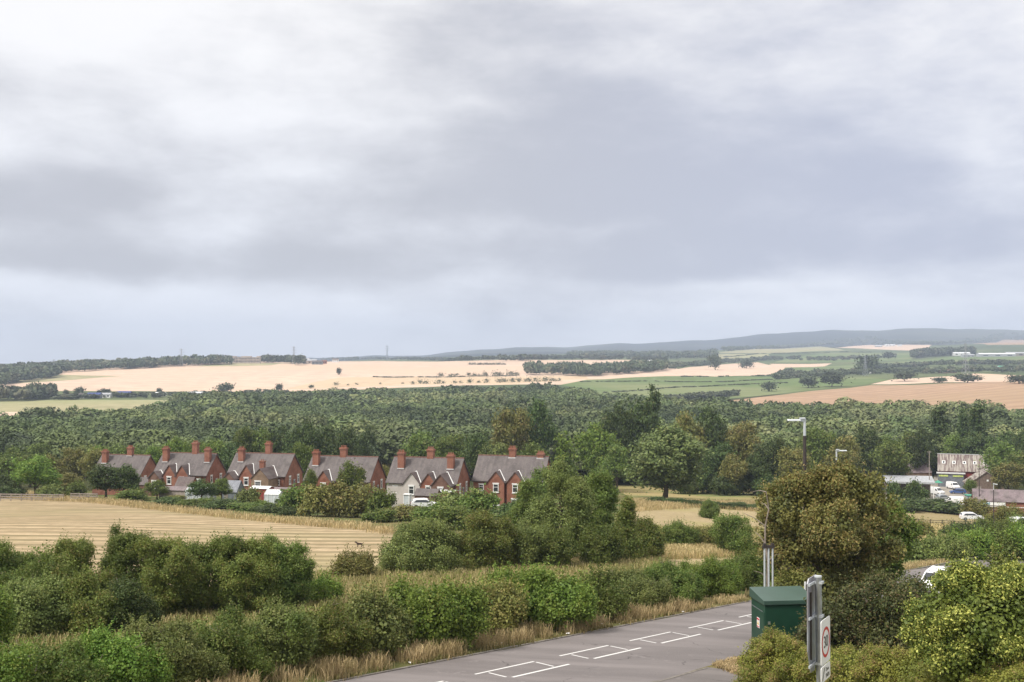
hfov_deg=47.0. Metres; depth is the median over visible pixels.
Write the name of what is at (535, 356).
woodland
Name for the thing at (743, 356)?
field
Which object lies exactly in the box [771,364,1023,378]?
woodland
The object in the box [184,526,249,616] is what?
bush
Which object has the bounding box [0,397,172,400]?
meadow
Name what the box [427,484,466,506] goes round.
bush
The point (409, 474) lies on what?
brick house
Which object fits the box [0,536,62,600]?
bush
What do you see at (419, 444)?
broadleaf tree
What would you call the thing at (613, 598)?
bush
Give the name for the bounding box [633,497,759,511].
dry grass
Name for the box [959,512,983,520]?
parked car
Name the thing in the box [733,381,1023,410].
field
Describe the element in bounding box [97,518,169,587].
bush
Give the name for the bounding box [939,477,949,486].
door
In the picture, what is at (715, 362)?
broadleaf tree
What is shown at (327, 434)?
broadleaf tree
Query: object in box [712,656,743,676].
dry grass
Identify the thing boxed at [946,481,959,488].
parked van
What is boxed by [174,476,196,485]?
outbuilding
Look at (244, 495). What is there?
bush
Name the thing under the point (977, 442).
broadleaf tree
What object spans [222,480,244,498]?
outbuilding
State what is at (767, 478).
bush
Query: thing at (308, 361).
farm building
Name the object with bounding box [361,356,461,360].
woodland
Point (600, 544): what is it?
bush
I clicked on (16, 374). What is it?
woodland
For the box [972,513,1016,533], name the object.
bush
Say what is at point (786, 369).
woodland
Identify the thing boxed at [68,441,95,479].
broadleaf tree
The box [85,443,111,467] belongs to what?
broadleaf tree
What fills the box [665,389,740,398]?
woodland
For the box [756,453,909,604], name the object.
roadside tree
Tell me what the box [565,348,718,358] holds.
woodland
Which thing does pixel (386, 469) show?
broadleaf tree
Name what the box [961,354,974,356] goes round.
farm building
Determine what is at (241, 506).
bush
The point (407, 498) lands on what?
glazed porch
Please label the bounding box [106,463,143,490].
broadleaf tree
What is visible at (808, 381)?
broadleaf tree
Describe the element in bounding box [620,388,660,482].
broadleaf tree
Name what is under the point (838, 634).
bush
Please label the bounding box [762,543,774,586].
pipe stand
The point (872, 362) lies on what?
broadleaf tree
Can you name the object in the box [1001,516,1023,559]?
bush
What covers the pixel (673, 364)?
woodland
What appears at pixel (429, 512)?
bush
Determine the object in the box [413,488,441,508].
outbuilding
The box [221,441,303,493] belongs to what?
brick house
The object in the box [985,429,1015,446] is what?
broadleaf tree
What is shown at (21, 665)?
bush
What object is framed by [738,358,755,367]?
broadleaf tree
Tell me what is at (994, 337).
woodland
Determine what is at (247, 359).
ruined hall
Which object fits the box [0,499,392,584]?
field
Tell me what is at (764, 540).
dead tree
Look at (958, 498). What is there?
parked van
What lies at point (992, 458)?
broadleaf tree
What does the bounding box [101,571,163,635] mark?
bush
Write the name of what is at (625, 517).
bush
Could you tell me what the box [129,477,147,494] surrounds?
outbuilding
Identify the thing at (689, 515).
field
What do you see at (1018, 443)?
broadleaf tree
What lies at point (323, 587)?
bush
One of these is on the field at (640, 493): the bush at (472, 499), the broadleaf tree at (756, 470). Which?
the broadleaf tree at (756, 470)
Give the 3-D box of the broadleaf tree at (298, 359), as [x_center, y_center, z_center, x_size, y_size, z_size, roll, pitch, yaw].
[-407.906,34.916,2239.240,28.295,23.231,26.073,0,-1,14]
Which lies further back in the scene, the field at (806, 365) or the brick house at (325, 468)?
the field at (806, 365)
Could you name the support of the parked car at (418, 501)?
on the grass ground at (398, 664)
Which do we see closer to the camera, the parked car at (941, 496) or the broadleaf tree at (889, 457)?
the parked car at (941, 496)
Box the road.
[339,558,1023,681]
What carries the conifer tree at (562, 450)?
on the grass ground at (398, 664)
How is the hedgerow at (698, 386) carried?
on the field at (749, 389)
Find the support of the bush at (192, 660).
on the grass ground at (398, 664)
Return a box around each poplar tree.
[643,383,662,482]
[929,401,953,472]
[952,405,969,437]
[966,399,993,453]
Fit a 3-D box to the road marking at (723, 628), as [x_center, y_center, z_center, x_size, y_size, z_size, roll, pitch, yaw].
[11.078,15.071,62.458,1.440,0.398,4.750,-1,-1,36]
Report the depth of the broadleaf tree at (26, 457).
302.56 m
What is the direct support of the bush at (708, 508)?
on the grass ground at (398, 664)
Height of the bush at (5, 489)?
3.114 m
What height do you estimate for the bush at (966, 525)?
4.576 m
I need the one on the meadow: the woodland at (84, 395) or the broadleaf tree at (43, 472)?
the woodland at (84, 395)
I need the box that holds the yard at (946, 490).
[886,473,966,498]
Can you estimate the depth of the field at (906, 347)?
5040.42 m
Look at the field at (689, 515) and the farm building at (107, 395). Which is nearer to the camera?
the field at (689, 515)
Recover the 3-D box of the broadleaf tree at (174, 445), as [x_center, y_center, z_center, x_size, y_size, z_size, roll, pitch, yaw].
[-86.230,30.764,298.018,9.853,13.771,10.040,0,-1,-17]
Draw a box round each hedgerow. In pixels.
[579,377,796,381]
[602,381,819,392]
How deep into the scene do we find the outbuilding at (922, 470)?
369.34 m
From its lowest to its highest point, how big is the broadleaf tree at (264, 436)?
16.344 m
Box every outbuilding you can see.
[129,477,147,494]
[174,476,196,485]
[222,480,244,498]
[274,487,294,491]
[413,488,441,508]
[905,463,931,475]
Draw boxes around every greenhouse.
[185,487,206,498]
[264,489,282,503]
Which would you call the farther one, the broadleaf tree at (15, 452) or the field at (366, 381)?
the field at (366, 381)
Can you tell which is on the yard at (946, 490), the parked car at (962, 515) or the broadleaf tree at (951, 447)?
the broadleaf tree at (951, 447)
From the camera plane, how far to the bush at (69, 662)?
36.40 m
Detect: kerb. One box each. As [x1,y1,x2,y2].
[327,556,977,681]
[655,667,705,681]
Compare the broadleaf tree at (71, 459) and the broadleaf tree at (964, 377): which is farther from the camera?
the broadleaf tree at (964, 377)
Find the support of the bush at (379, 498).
on the grass ground at (398, 664)
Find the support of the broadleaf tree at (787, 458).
on the grass ground at (398, 664)
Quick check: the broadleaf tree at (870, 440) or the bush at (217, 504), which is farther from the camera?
the broadleaf tree at (870, 440)
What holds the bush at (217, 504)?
on the grass ground at (398, 664)
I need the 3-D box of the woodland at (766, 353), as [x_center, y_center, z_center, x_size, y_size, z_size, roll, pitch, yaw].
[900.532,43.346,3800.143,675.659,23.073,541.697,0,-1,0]
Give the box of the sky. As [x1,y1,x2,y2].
[0,0,1023,363]
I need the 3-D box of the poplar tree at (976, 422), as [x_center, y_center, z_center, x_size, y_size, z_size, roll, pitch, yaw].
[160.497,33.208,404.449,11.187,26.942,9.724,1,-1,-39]
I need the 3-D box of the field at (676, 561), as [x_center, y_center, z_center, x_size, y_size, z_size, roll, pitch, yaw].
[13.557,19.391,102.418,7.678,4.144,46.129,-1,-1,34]
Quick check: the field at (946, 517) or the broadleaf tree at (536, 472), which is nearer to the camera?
the broadleaf tree at (536, 472)
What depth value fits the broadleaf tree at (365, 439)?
323.35 m
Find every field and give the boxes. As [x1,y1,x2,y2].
[0,400,165,414]
[0,412,16,415]
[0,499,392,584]
[1,360,693,391]
[7,375,115,383]
[203,363,282,365]
[288,375,588,388]
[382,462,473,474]
[562,376,886,398]
[615,485,758,500]
[633,506,768,526]
[655,362,787,376]
[669,556,743,565]
[710,354,768,358]
[720,346,841,353]
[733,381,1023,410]
[771,363,830,366]
[776,353,912,362]
[787,356,1023,370]
[839,345,930,350]
[874,374,1015,383]
[905,510,992,524]
[977,340,1023,344]
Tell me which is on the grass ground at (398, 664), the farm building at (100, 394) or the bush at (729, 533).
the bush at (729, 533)
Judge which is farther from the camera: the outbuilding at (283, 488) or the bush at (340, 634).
the outbuilding at (283, 488)
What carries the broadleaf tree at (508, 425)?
on the woodland floor
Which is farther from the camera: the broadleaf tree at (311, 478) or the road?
the broadleaf tree at (311, 478)
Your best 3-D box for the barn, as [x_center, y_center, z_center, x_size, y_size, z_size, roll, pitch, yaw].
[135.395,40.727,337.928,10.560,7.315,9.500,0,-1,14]
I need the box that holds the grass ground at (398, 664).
[23,488,982,681]
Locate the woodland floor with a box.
[0,394,1023,492]
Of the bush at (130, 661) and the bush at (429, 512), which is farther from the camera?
the bush at (429, 512)
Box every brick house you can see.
[92,445,156,494]
[147,440,226,495]
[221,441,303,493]
[303,445,386,496]
[385,446,470,506]
[472,446,552,505]
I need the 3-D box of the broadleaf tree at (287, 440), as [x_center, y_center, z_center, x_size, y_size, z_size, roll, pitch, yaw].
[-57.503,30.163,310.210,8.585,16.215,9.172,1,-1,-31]
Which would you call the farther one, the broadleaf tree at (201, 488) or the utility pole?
the utility pole
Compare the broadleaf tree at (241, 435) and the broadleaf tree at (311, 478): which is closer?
the broadleaf tree at (311, 478)
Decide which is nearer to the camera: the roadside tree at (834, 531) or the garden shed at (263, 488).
the roadside tree at (834, 531)
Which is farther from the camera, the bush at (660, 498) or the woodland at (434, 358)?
the woodland at (434, 358)
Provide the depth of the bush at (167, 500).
203.65 m
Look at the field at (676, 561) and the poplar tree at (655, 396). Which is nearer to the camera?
the field at (676, 561)
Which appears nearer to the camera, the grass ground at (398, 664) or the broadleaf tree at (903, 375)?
the grass ground at (398, 664)
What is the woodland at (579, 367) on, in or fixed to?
on the field at (196, 377)
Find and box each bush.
[0,485,28,495]
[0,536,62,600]
[0,567,78,641]
[0,584,18,648]
[0,632,43,681]
[2,625,111,681]
[35,480,65,495]
[38,528,116,593]
[51,562,121,641]
[64,479,88,496]
[74,616,177,681]
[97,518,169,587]
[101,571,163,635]
[113,487,150,500]
[121,611,231,681]
[131,531,215,618]
[148,496,184,504]
[167,495,186,499]
[171,498,205,506]
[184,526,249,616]
[190,596,317,681]
[197,496,215,505]
[197,497,242,508]
[207,533,285,615]
[224,501,262,510]
[234,483,262,502]
[240,591,323,674]
[246,527,318,608]
[248,503,279,512]
[251,499,272,505]
[266,505,297,515]
[276,483,314,510]
[287,591,375,664]
[293,481,343,516]
[306,565,347,603]
[320,479,375,517]
[326,543,379,580]
[334,577,415,660]
[360,507,397,522]
[365,483,397,513]
[375,513,466,573]
[384,504,422,521]
[384,564,493,650]
[406,501,457,521]
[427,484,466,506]
[433,502,476,530]
[449,482,501,515]
[455,504,521,571]
[466,571,535,640]
[477,555,601,631]
[485,497,519,518]
[511,515,554,564]
[513,488,542,499]
[534,525,582,568]
[568,561,636,622]
[575,515,627,566]
[607,563,674,611]
[611,490,649,562]
[633,514,666,558]
[638,553,707,603]
[646,496,665,502]
[661,516,701,544]
[665,498,685,502]
[668,482,693,493]
[678,552,743,596]
[684,498,702,504]
[686,469,708,493]
[689,523,715,544]
[698,497,719,518]
[701,472,718,492]
[707,474,738,495]
[708,508,761,554]
[714,545,771,589]
[718,502,737,508]
[726,470,749,494]
[730,501,754,508]
[741,474,758,493]
[750,469,778,496]
[758,563,812,579]
[774,554,808,587]
[790,584,858,661]
[823,557,927,676]
[874,496,924,510]
[881,565,940,609]
[885,477,903,499]
[894,542,1023,681]
[902,476,929,499]
[907,530,950,560]
[908,515,936,537]
[910,497,964,513]
[926,524,974,558]
[936,515,982,535]
[946,520,1003,559]
[958,495,991,515]
[970,536,1023,569]
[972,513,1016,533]
[972,517,1023,559]
[981,501,1023,522]
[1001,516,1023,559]
[1002,510,1023,525]
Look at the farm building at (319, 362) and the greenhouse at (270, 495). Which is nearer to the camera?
the greenhouse at (270, 495)
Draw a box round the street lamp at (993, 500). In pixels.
[993,483,997,522]
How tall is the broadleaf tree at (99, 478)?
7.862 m
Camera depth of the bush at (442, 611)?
51.05 m
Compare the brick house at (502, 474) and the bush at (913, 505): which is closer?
the brick house at (502, 474)
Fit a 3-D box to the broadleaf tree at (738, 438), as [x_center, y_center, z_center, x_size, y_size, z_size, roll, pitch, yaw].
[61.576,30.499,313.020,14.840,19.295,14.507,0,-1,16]
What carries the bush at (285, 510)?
on the grass ground at (398, 664)
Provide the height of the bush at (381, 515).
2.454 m
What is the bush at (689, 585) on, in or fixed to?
on the grass ground at (398, 664)
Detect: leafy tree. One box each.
[507,475,544,529]
[524,456,597,541]
[581,467,619,530]
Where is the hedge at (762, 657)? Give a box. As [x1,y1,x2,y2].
[731,622,1023,681]
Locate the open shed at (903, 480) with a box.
[883,475,934,498]
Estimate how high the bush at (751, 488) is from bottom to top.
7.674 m
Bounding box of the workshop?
[936,453,991,487]
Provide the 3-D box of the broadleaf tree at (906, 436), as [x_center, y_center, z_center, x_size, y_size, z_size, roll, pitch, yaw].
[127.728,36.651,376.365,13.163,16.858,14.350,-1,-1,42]
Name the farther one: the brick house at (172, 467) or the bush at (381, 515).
the brick house at (172, 467)
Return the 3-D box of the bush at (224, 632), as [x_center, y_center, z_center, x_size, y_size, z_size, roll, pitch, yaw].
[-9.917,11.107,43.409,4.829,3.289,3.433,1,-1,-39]
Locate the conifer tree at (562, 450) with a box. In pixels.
[551,430,587,492]
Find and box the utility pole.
[929,451,929,496]
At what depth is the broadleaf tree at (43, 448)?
339.60 m
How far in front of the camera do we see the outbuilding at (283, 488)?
217.60 m
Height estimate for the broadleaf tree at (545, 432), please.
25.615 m
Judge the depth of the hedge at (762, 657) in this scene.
38.74 m
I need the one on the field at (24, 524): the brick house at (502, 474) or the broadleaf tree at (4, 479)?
the broadleaf tree at (4, 479)
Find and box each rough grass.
[0,555,672,653]
[659,525,763,546]
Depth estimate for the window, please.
207.96 m
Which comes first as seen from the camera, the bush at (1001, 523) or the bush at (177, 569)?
the bush at (177, 569)
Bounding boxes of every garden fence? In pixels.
[0,493,63,500]
[70,493,97,498]
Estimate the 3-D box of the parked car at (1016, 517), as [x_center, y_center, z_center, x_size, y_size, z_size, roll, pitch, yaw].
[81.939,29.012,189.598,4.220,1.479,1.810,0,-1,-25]
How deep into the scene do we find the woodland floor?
358.67 m
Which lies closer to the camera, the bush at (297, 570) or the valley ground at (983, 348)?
the bush at (297, 570)
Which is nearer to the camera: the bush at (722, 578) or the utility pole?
the bush at (722, 578)
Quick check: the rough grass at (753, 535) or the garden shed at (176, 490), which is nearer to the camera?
the rough grass at (753, 535)
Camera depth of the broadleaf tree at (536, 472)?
184.90 m
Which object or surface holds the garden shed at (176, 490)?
on the grass ground at (398, 664)
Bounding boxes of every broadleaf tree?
[0,445,26,467]
[0,456,28,481]
[0,473,23,487]
[5,452,62,493]
[20,452,40,486]
[21,442,58,460]
[28,379,40,386]
[38,453,67,475]
[48,472,84,494]
[56,446,87,475]
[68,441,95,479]
[72,386,86,393]
[74,447,101,476]
[83,459,128,497]
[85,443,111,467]
[99,441,134,453]
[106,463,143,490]
[129,444,147,454]
[142,479,170,499]
[143,443,167,463]
[158,435,190,454]
[182,438,206,452]
[183,478,220,497]
[199,437,227,456]
[209,382,235,390]
[213,478,232,497]
[217,440,245,472]
[227,425,262,451]
[242,426,280,452]
[268,420,293,452]
[275,384,283,389]
[278,425,303,452]
[287,417,323,468]
[290,354,303,363]
[291,441,314,484]
[303,467,317,487]
[306,422,335,454]
[323,419,359,455]
[334,459,367,490]
[353,426,376,455]
[383,464,389,489]
[399,427,440,456]
[434,432,467,456]
[459,426,494,474]
[475,440,508,465]
[486,405,536,454]
[516,394,561,457]
[517,439,550,460]
[526,466,557,498]
[569,421,621,475]
[597,444,632,488]
[598,400,638,484]
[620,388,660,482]
[621,422,714,498]
[664,409,709,462]
[691,402,728,463]
[695,447,717,492]
[706,353,721,369]
[709,435,741,474]
[717,452,749,494]
[719,420,765,490]
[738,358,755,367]
[742,450,774,494]
[748,433,791,476]
[761,380,780,390]
[771,445,813,498]
[794,423,838,470]
[799,375,818,387]
[816,370,852,386]
[821,434,864,471]
[852,418,882,477]
[853,354,881,373]
[866,437,913,475]
[880,351,896,358]
[880,432,907,471]
[887,370,918,380]
[899,429,934,467]
[905,424,937,469]
[930,377,947,382]
[936,432,964,461]
[945,373,984,382]
[956,431,994,453]
[963,478,977,493]
[974,438,1021,475]
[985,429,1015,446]
[987,461,1023,489]
[1003,374,1023,383]
[1004,450,1023,488]
[1008,426,1023,478]
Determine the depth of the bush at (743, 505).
226.36 m
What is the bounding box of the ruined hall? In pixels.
[232,356,260,362]
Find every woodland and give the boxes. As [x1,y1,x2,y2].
[0,357,153,371]
[0,362,62,384]
[0,382,58,399]
[0,386,1023,468]
[51,388,288,399]
[118,354,234,367]
[261,354,306,362]
[321,356,358,359]
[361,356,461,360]
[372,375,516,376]
[459,354,668,360]
[522,358,669,374]
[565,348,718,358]
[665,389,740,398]
[667,353,896,368]
[681,368,792,376]
[700,351,862,357]
[720,332,1023,350]
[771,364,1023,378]
[875,359,1023,368]
[909,346,977,357]
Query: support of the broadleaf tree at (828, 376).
on the field at (749, 389)
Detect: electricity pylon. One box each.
[862,356,868,375]
[961,343,969,373]
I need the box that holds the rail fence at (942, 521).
[917,519,970,523]
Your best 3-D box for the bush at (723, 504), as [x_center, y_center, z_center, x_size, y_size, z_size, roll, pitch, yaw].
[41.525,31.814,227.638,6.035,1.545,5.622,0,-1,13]
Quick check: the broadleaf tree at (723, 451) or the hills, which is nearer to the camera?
the broadleaf tree at (723, 451)
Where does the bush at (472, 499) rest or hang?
on the grass ground at (398, 664)
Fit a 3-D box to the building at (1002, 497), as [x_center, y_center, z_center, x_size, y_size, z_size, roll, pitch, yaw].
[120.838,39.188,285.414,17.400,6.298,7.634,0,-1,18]
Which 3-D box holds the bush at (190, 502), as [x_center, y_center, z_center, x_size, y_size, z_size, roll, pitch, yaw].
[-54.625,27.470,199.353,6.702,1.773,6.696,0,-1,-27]
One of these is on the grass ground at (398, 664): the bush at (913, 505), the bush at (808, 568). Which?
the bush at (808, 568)
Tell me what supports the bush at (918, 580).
on the grass ground at (398, 664)
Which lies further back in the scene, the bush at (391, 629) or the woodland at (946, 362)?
the woodland at (946, 362)
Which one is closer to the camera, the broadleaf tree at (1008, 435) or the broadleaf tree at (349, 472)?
the broadleaf tree at (349, 472)
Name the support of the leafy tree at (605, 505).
on the grass ground at (398, 664)
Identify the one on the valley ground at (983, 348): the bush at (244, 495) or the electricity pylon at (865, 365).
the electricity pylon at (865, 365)
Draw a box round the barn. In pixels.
[962,469,1002,493]
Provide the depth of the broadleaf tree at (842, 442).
320.71 m
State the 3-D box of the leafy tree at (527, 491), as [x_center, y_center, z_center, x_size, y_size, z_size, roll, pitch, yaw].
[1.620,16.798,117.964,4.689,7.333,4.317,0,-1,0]
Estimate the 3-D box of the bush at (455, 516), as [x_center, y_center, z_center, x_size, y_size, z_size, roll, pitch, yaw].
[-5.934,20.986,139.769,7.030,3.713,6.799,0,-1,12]
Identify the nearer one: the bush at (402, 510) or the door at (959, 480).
the bush at (402, 510)
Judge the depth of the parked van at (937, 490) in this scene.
328.31 m
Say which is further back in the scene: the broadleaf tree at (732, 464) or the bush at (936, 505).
the broadleaf tree at (732, 464)
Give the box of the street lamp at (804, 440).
[787,418,806,573]
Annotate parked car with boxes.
[411,498,435,506]
[921,566,946,592]
[934,494,947,498]
[949,488,965,493]
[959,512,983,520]
[1009,516,1023,522]
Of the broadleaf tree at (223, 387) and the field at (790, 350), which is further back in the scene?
the field at (790, 350)
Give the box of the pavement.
[654,667,759,681]
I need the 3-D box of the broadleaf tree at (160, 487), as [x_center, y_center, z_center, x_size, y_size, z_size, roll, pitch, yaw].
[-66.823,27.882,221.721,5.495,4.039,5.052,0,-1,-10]
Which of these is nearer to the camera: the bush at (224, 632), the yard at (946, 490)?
the bush at (224, 632)
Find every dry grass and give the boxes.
[1,490,397,534]
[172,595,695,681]
[508,539,763,573]
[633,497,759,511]
[651,558,949,615]
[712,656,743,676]
[920,521,952,540]
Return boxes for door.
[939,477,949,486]
[952,478,962,487]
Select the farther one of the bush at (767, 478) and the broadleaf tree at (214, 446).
the broadleaf tree at (214, 446)
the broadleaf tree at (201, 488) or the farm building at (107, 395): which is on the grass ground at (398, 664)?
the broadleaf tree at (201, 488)
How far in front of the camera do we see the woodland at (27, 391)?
1233.21 m
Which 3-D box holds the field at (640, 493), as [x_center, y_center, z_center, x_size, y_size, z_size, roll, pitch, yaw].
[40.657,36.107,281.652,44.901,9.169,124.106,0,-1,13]
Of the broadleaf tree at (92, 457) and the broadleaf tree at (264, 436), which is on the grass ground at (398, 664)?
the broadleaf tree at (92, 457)
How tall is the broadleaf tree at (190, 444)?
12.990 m
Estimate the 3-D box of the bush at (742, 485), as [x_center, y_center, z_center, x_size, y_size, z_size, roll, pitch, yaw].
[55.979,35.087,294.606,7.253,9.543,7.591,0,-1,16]
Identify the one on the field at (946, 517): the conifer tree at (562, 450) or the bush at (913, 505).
the bush at (913, 505)
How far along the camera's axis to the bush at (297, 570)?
66.59 m
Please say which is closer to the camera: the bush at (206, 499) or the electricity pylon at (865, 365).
the bush at (206, 499)
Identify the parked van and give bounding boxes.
[930,486,944,493]
[944,496,963,502]
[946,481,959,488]
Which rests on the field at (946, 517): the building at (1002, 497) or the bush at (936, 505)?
the bush at (936, 505)
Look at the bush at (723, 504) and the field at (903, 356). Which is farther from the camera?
the field at (903, 356)
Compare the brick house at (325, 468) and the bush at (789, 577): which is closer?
the bush at (789, 577)
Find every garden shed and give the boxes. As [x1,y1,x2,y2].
[159,486,186,498]
[250,486,274,500]
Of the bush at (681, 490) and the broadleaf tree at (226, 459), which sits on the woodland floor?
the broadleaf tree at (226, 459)
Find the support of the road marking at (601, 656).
on the road
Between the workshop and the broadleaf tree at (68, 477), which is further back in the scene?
the workshop
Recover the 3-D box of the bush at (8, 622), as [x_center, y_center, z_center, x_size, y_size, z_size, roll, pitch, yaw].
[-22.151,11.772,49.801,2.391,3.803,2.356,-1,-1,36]
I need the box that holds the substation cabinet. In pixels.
[749,586,806,671]
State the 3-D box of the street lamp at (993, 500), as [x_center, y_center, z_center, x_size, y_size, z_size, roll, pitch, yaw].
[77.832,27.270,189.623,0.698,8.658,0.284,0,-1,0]
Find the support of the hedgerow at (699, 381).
on the field at (749, 389)
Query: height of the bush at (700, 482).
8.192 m
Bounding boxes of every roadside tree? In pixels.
[751,471,809,575]
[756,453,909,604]
[862,489,929,588]
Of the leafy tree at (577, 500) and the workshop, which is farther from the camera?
the workshop
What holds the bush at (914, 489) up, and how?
on the field at (946, 517)
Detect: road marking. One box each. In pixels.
[476,661,569,676]
[559,645,639,658]
[629,632,700,642]
[689,620,751,629]
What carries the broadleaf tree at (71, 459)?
on the grass ground at (398, 664)
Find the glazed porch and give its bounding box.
[403,493,411,505]
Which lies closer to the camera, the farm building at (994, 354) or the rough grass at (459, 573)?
the rough grass at (459, 573)
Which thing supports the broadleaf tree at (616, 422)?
on the woodland floor
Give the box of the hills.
[237,328,1023,361]
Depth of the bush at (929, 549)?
110.47 m
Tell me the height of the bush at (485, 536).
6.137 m
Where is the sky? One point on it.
(254, 178)
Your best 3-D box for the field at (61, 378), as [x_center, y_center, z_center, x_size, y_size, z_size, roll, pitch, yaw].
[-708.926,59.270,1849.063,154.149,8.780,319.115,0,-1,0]
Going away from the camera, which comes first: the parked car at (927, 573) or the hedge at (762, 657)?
the hedge at (762, 657)
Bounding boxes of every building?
[87,393,101,397]
[102,393,112,397]
[303,359,316,363]
[312,360,322,364]
[952,352,969,355]
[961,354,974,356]
[971,488,1023,509]
[976,353,1015,356]
[1004,352,1023,355]
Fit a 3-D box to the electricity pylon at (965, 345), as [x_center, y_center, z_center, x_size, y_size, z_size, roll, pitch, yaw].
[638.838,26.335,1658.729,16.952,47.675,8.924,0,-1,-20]
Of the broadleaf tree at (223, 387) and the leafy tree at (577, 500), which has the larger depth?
the broadleaf tree at (223, 387)
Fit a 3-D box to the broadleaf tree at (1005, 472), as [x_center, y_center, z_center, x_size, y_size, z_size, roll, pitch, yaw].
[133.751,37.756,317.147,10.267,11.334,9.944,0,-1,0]
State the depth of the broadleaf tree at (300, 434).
305.13 m
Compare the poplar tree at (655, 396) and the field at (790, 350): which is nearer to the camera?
the poplar tree at (655, 396)
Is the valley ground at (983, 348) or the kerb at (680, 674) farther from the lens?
the valley ground at (983, 348)
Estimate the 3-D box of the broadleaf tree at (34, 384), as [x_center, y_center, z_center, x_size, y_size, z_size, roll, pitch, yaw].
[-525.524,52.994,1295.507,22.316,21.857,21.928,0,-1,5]
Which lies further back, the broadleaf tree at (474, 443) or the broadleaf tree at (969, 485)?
the broadleaf tree at (969, 485)
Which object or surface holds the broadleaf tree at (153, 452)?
on the grass ground at (398, 664)
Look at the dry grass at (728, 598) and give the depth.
72.60 m
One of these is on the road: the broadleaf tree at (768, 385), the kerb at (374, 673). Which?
the kerb at (374, 673)
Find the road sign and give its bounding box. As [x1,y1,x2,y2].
[807,574,829,681]
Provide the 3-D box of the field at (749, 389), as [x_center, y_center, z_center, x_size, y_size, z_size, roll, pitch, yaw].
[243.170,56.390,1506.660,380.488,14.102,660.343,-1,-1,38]
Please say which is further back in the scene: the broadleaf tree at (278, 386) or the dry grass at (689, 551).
the broadleaf tree at (278, 386)
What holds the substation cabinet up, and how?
on the grass ground at (398, 664)
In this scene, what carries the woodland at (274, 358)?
on the field at (196, 377)
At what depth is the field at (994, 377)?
1523.93 m
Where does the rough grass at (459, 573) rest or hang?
on the grass ground at (398, 664)
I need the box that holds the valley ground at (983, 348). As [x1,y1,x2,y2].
[5,344,1023,397]
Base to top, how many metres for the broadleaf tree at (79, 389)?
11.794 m
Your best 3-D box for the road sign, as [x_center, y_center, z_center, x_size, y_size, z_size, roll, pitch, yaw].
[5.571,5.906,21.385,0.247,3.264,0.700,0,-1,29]
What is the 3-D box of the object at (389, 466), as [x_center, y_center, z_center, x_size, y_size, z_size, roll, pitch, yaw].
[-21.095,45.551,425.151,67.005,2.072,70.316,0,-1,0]
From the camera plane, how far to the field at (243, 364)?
2266.13 m
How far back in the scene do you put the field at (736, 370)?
2151.82 m
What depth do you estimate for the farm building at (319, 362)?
2267.77 m
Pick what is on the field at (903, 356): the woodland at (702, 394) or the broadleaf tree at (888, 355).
the broadleaf tree at (888, 355)
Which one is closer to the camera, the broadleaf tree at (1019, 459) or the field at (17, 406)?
the broadleaf tree at (1019, 459)
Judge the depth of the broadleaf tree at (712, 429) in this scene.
320.07 m
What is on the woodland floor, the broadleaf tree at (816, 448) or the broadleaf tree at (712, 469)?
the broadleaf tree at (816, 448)
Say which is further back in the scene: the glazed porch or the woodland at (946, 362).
the woodland at (946, 362)
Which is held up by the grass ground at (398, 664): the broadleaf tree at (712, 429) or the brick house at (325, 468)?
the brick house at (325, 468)
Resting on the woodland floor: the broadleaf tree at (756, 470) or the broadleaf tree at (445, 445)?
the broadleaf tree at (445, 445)
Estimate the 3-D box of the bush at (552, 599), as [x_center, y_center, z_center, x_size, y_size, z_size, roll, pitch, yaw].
[1.444,12.713,58.940,6.411,3.930,4.690,0,-1,0]
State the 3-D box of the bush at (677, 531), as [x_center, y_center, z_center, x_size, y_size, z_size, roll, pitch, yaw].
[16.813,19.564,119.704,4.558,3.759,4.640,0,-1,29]
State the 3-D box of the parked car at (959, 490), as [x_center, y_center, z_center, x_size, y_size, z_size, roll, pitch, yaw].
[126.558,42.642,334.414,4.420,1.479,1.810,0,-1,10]
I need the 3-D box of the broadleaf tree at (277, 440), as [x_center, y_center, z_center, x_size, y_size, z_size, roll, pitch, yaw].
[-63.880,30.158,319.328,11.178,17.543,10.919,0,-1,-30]
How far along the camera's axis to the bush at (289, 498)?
184.03 m
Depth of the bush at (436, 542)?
86.88 m
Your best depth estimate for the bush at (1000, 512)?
198.13 m
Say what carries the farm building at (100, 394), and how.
on the meadow
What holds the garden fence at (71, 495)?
on the field at (24, 524)
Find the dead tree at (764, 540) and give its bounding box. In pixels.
[744,490,779,586]
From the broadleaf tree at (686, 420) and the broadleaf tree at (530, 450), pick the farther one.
the broadleaf tree at (686, 420)
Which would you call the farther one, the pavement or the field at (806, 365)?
the field at (806, 365)
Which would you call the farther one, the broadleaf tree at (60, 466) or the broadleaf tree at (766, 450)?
the broadleaf tree at (766, 450)
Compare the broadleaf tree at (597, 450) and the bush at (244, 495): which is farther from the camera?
the broadleaf tree at (597, 450)
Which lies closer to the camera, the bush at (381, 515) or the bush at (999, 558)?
the bush at (999, 558)
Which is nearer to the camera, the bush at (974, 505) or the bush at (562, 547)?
the bush at (562, 547)
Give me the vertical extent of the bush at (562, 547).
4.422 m

